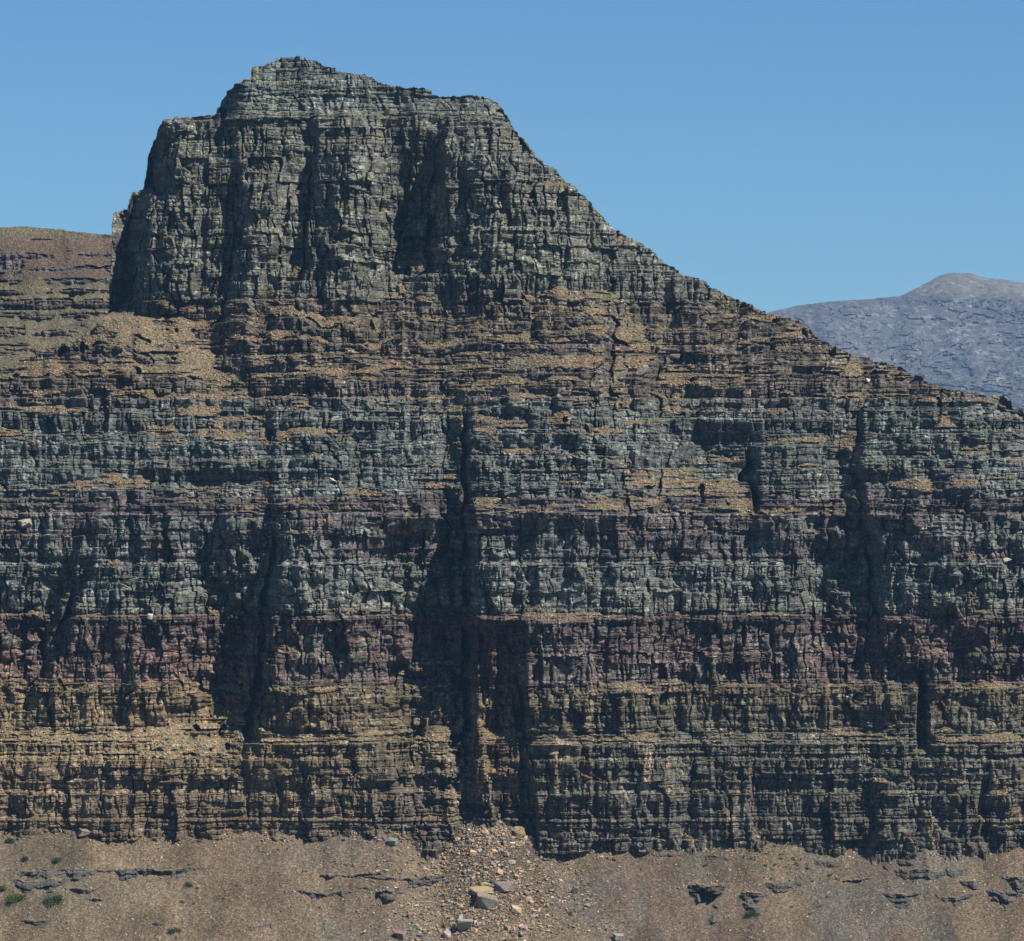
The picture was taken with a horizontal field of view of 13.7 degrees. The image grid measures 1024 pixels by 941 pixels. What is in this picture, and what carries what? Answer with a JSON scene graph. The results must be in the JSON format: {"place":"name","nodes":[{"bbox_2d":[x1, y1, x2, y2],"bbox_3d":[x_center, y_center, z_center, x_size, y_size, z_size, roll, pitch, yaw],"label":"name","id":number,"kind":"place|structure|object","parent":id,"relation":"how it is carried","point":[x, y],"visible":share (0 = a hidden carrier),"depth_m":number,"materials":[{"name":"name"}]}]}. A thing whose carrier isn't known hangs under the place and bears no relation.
{"place":"outdoors","nodes":[
{"label":"outdoors","id":0,"kind":"place"},
{"bbox_2d":[0,226,111,371],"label":"rocky shoulder","id":1,"kind":"object","parent":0,"point":[54,288],"visible":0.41,"depth_m":5033.28},
{"bbox_2d":[0,56,1023,865],"bbox_3d":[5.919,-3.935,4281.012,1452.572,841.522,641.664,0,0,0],"label":"mountain","id":2,"kind":"structure","parent":0,"point":[274,122],"depth_m":4071.78,"materials":[{"name":"grey stone"}]},
{"bbox_2d":[18,519,31,525],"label":"ledge boulder","id":3,"kind":"object","parent":2,"relation":"on","point":[25,522],"visible":1,"depth_m":4079.85,"materials":[{"name":"stone"}]},
{"bbox_2d":[112,505,116,519],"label":"conifer","id":4,"kind":"object","parent":2,"relation":"on","point":[114,511],"visible":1,"depth_m":4079.63,"materials":[{"name":"green plant"}]},
{"bbox_2d":[129,661,135,688],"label":"conifer","id":5,"kind":"object","parent":2,"relation":"on","point":[132,681],"visible":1,"depth_m":4028.55,"materials":[{"name":"green plant"}]},
{"bbox_2d":[333,491,340,511],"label":"conifer","id":6,"kind":"object","parent":2,"relation":"on","point":[336,499],"visible":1,"depth_m":4055.36,"materials":[{"name":"green plant"}]},
{"bbox_2d":[0,135,1023,846],"bbox_3d":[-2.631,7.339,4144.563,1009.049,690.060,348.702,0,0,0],"label":"ledge rubble","id":7,"kind":"object","parent":2,"relation":"on","point":[636,485],"visible":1,"depth_m":4115.61,"materials":[{"name":"stone"}]},
{"bbox_2d":[668,354,679,360],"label":"ledge boulder","id":8,"kind":"object","parent":2,"relation":"on","point":[675,356],"visible":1,"depth_m":4223.82,"materials":[{"name":"stone"}]},
{"bbox_2d":[915,373,924,378],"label":"ledge boulder","id":9,"kind":"object","parent":2,"relation":"on","point":[919,376],"visible":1,"depth_m":4165.94,"materials":[{"name":"stone"}]},
{"bbox_2d":[1002,557,1011,562],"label":"ledge boulder","id":10,"kind":"object","parent":2,"relation":"on","point":[1006,559],"visible":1,"depth_m":4041.86,"materials":[{"name":"stone"}]},
{"bbox_2d":[0,811,1023,940],"bbox_3d":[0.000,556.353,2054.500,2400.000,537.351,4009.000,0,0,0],"label":"scree slope","id":11,"kind":"structure","parent":0,"point":[662,906],"depth_m":3923.20,"materials":[{"name":"brown gravel"}]},
{"bbox_2d":[5,837,14,842],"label":"shrub","id":12,"kind":"object","parent":11,"relation":"on","point":[9,840],"visible":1,"depth_m":3978.39,"materials":[{"name":"green plant"}]},
{"bbox_2d":[4,892,27,901],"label":"shrub","id":13,"kind":"object","parent":11,"relation":"on","point":[14,897],"visible":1,"depth_m":3904.73,"materials":[{"name":"green plant"}]},
{"bbox_2d":[14,918,50,925],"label":"rock outcrop","id":14,"kind":"object","parent":11,"relation":"on","point":[36,922],"visible":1,"depth_m":3877.28,"materials":[{"name":"grey stone"}]},
{"bbox_2d":[11,877,69,895],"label":"rock outcrop","id":15,"kind":"object","parent":11,"relation":"on","point":[51,884],"visible":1,"depth_m":3922.18,"materials":[{"name":"grey stone"}]},
{"bbox_2d":[40,891,65,904],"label":"shrub","id":16,"kind":"object","parent":11,"relation":"on","point":[56,898],"visible":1,"depth_m":3902.51,"materials":[{"name":"green plant"}]},
{"bbox_2d":[52,857,61,861],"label":"shrub","id":17,"kind":"object","parent":11,"relation":"on","point":[58,859],"visible":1,"depth_m":3952.81,"materials":[{"name":"green plant"}]},
{"bbox_2d":[64,886,101,893],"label":"rock outcrop","id":18,"kind":"object","parent":11,"relation":"on","point":[83,890],"visible":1,"depth_m":3916.64,"materials":[{"name":"grey stone"}]},
{"bbox_2d":[78,828,90,836],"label":"boulder","id":19,"kind":"object","parent":11,"relation":"on","point":[83,832],"visible":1,"depth_m":3980.47,"materials":[{"name":"stone"}]},
{"bbox_2d":[88,897,102,901],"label":"rock outcrop","id":20,"kind":"object","parent":11,"relation":"on","point":[95,899],"visible":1,"depth_m":3907.51,"materials":[{"name":"grey stone"}]},
{"bbox_2d":[17,867,209,884],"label":"rock outcrop","id":21,"kind":"object","parent":11,"relation":"on","point":[78,874],"visible":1,"depth_m":3938.41,"materials":[{"name":"grey stone"}]},
{"bbox_2d":[135,921,176,925],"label":"rock outcrop","id":22,"kind":"object","parent":11,"relation":"on","point":[156,923],"visible":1,"depth_m":3881.60,"materials":[{"name":"grey stone"}]},
{"bbox_2d":[168,927,180,932],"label":"shrub","id":23,"kind":"object","parent":11,"relation":"on","point":[171,930],"visible":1,"depth_m":3872.59,"materials":[{"name":"green plant"}]},
{"bbox_2d":[185,881,196,886],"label":"shrub","id":24,"kind":"object","parent":11,"relation":"on","point":[188,883],"visible":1,"depth_m":3927.72,"materials":[{"name":"green plant"}]},
{"bbox_2d":[247,923,272,930],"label":"rock outcrop","id":25,"kind":"object","parent":11,"relation":"on","point":[270,925],"visible":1,"depth_m":3879.97,"materials":[{"name":"grey stone"}]},
{"bbox_2d":[262,849,285,853],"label":"rock outcrop","id":26,"kind":"object","parent":11,"relation":"on","point":[268,851],"visible":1,"depth_m":3971.18,"materials":[{"name":"grey stone"}]},
{"bbox_2d":[295,890,358,907],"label":"rock outcrop","id":27,"kind":"object","parent":11,"relation":"on","point":[319,895],"visible":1,"depth_m":3916.78,"materials":[{"name":"grey stone"}]},
{"bbox_2d":[307,871,381,887],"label":"rock outcrop","id":28,"kind":"object","parent":11,"relation":"on","point":[365,874],"visible":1,"depth_m":3937.30,"materials":[{"name":"grey stone"}]},
{"bbox_2d":[357,887,374,892],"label":"rock outcrop","id":29,"kind":"object","parent":11,"relation":"on","point":[369,888],"visible":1,"depth_m":3922.43,"materials":[{"name":"grey stone"}]},
{"bbox_2d":[376,889,398,904],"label":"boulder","id":30,"kind":"object","parent":11,"relation":"on","point":[386,896],"visible":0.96,"depth_m":3909.50,"materials":[{"name":"grey stone"}]},
{"bbox_2d":[387,837,397,845],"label":"boulder","id":31,"kind":"object","parent":11,"relation":"on","point":[392,841],"visible":1,"depth_m":3971.48,"materials":[{"name":"stone"}]},
{"bbox_2d":[393,930,406,938],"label":"boulder","id":32,"kind":"object","parent":11,"relation":"on","point":[400,934],"visible":1,"depth_m":3864.53,"materials":[{"name":"stone"}]},
{"bbox_2d":[368,874,450,893],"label":"rock outcrop","id":33,"kind":"object","parent":11,"relation":"on","point":[428,880],"visible":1,"depth_m":3935.39,"materials":[{"name":"grey stone"}]},
{"bbox_2d":[407,911,413,917],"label":"boulder","id":34,"kind":"object","parent":11,"relation":"on","point":[410,914],"visible":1,"depth_m":3889.82,"materials":[{"name":"stone"}]},
{"bbox_2d":[443,930,450,937],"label":"boulder","id":35,"kind":"object","parent":11,"relation":"on","point":[446,933],"visible":1,"depth_m":3867.97,"materials":[{"name":"stone"}]},
{"bbox_2d":[456,919,472,930],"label":"boulder","id":36,"kind":"object","parent":11,"relation":"on","point":[464,924],"visible":1,"depth_m":3869.49,"materials":[{"name":"stone"}]},
{"bbox_2d":[470,850,476,855],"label":"boulder","id":37,"kind":"object","parent":11,"relation":"on","point":[473,852],"visible":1,"depth_m":3960.28,"materials":[{"name":"stone"}]},
{"bbox_2d":[469,886,493,895],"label":"boulder","id":38,"kind":"object","parent":11,"relation":"on","point":[484,889],"visible":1,"depth_m":3915.57,"materials":[{"name":"stone"}]},
{"bbox_2d":[475,891,497,910],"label":"boulder","id":39,"kind":"object","parent":11,"relation":"on","point":[483,900],"visible":1,"depth_m":3897.97,"materials":[{"name":"stone"}]},
{"bbox_2d":[494,881,514,891],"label":"boulder","id":40,"kind":"object","parent":11,"relation":"on","point":[504,886],"visible":1,"depth_m":3919.85,"materials":[{"name":"stone"}]},
{"bbox_2d":[503,924,510,931],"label":"rockfall block","id":41,"kind":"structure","parent":11,"relation":"on","point":[506,927],"depth_m":3876.65,"materials":[{"name":"stone"}]},
{"bbox_2d":[0,814,1023,940],"bbox_3d":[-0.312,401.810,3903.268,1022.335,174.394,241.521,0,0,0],"label":"scree stones","id":42,"kind":"object","parent":11,"relation":"on","point":[471,827],"visible":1,"depth_m":3935.00,"materials":[{"name":"stone"}]},
{"bbox_2d":[508,860,515,865],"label":"rockfall block","id":43,"kind":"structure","parent":11,"relation":"on","point":[512,862],"depth_m":3951.17,"materials":[{"name":"stone"}]},
{"bbox_2d":[511,905,521,914],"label":"boulder","id":44,"kind":"object","parent":11,"relation":"on","point":[515,909],"visible":1,"depth_m":3895.86,"materials":[{"name":"stone"}]},
{"bbox_2d":[514,826,525,837],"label":"boulder","id":45,"kind":"object","parent":11,"relation":"on","point":[519,831],"visible":1,"depth_m":3984.38,"materials":[{"name":"stone"}]},
{"bbox_2d":[519,925,527,930],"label":"rockfall block","id":46,"kind":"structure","parent":11,"relation":"on","point":[523,927],"depth_m":3880.28,"materials":[{"name":"stone"}]},
{"bbox_2d":[571,886,578,892],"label":"boulder","id":47,"kind":"object","parent":11,"relation":"on","point":[575,889],"visible":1,"depth_m":3933.93,"materials":[{"name":"stone"}]},
{"bbox_2d":[612,933,623,940],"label":"boulder","id":48,"kind":"object","parent":11,"relation":"on","point":[617,936],"visible":1,"depth_m":3877.63,"materials":[{"name":"stone"}]},
{"bbox_2d":[650,853,676,857],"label":"rock outcrop","id":49,"kind":"object","parent":11,"relation":"on","point":[658,855],"visible":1,"depth_m":3978.51,"materials":[{"name":"grey stone"}]},
{"bbox_2d":[688,882,726,926],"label":"rock outcrop","id":50,"kind":"object","parent":11,"relation":"on","point":[697,890],"visible":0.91,"depth_m":3927.80,"materials":[{"name":"grey stone"}]},
{"bbox_2d":[704,855,734,859],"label":"rock outcrop","id":51,"kind":"object","parent":11,"relation":"on","point":[716,857],"visible":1,"depth_m":3974.73,"materials":[{"name":"grey stone"}]},
{"bbox_2d":[744,908,759,916],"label":"shrub","id":52,"kind":"object","parent":11,"relation":"on","point":[749,912],"visible":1,"depth_m":3902.68,"materials":[{"name":"green plant"}]},
{"bbox_2d":[739,891,768,919],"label":"rock outcrop","id":53,"kind":"object","parent":11,"relation":"on","point":[750,898],"visible":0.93,"depth_m":3921.12,"materials":[{"name":"grey stone"}]},
{"bbox_2d":[762,881,802,894],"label":"rock outcrop","id":54,"kind":"object","parent":11,"relation":"on","point":[778,888],"visible":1,"depth_m":3934.99,"materials":[{"name":"grey stone"}]},
{"bbox_2d":[814,860,841,867],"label":"rock outcrop","id":55,"kind":"object","parent":11,"relation":"on","point":[832,864],"visible":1,"depth_m":3967.24,"materials":[{"name":"grey stone"}]},
{"bbox_2d":[835,878,871,881],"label":"rock outcrop","id":56,"kind":"object","parent":11,"relation":"on","point":[863,879],"visible":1,"depth_m":3949.45,"materials":[{"name":"grey stone"}]},
{"bbox_2d":[883,891,922,908],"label":"rock outcrop","id":57,"kind":"object","parent":11,"relation":"on","point":[902,900],"visible":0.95,"depth_m":3922.37,"materials":[{"name":"grey stone"}]},
{"bbox_2d":[894,856,926,865],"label":"rock outcrop","id":58,"kind":"object","parent":11,"relation":"on","point":[902,862],"visible":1,"depth_m":3966.59,"materials":[{"name":"grey stone"}]},
{"bbox_2d":[883,865,974,879],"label":"rock outcrop","id":59,"kind":"object","parent":11,"relation":"on","point":[906,873],"visible":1,"depth_m":3948.13,"materials":[{"name":"grey stone"}]},
{"bbox_2d":[936,893,973,905],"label":"rock outcrop","id":60,"kind":"object","parent":11,"relation":"on","point":[962,899],"visible":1,"depth_m":3914.30,"materials":[{"name":"grey stone"}]},
{"bbox_2d":[959,880,979,889],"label":"rock outcrop","id":61,"kind":"object","parent":11,"relation":"on","point":[972,884],"visible":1,"depth_m":3933.71,"materials":[{"name":"grey stone"}]},
{"bbox_2d":[979,889,1016,910],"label":"rock outcrop","id":62,"kind":"object","parent":11,"relation":"on","point":[1006,897],"visible":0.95,"depth_m":3916.38,"materials":[{"name":"grey stone"}]},
{"bbox_2d":[1001,875,1023,896],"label":"rock outcrop","id":63,"kind":"object","parent":11,"relation":"on","point":[1016,883],"visible":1,"depth_m":3931.57,"materials":[{"name":"grey stone"}]},
{"bbox_2d":[0,0,1023,313],"label":"sky","id":64,"kind":"structure","parent":0,"point":[775,155],"materials":[{"name":"blue"}]},
{"bbox_2d":[767,273,1023,410],"bbox_3d":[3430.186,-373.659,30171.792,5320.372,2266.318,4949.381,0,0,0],"label":"distant hill","id":65,"kind":"structure","parent":0,"point":[958,331],"depth_m":30670.58,"materials":[{"name":"grey stone"}]}
]}

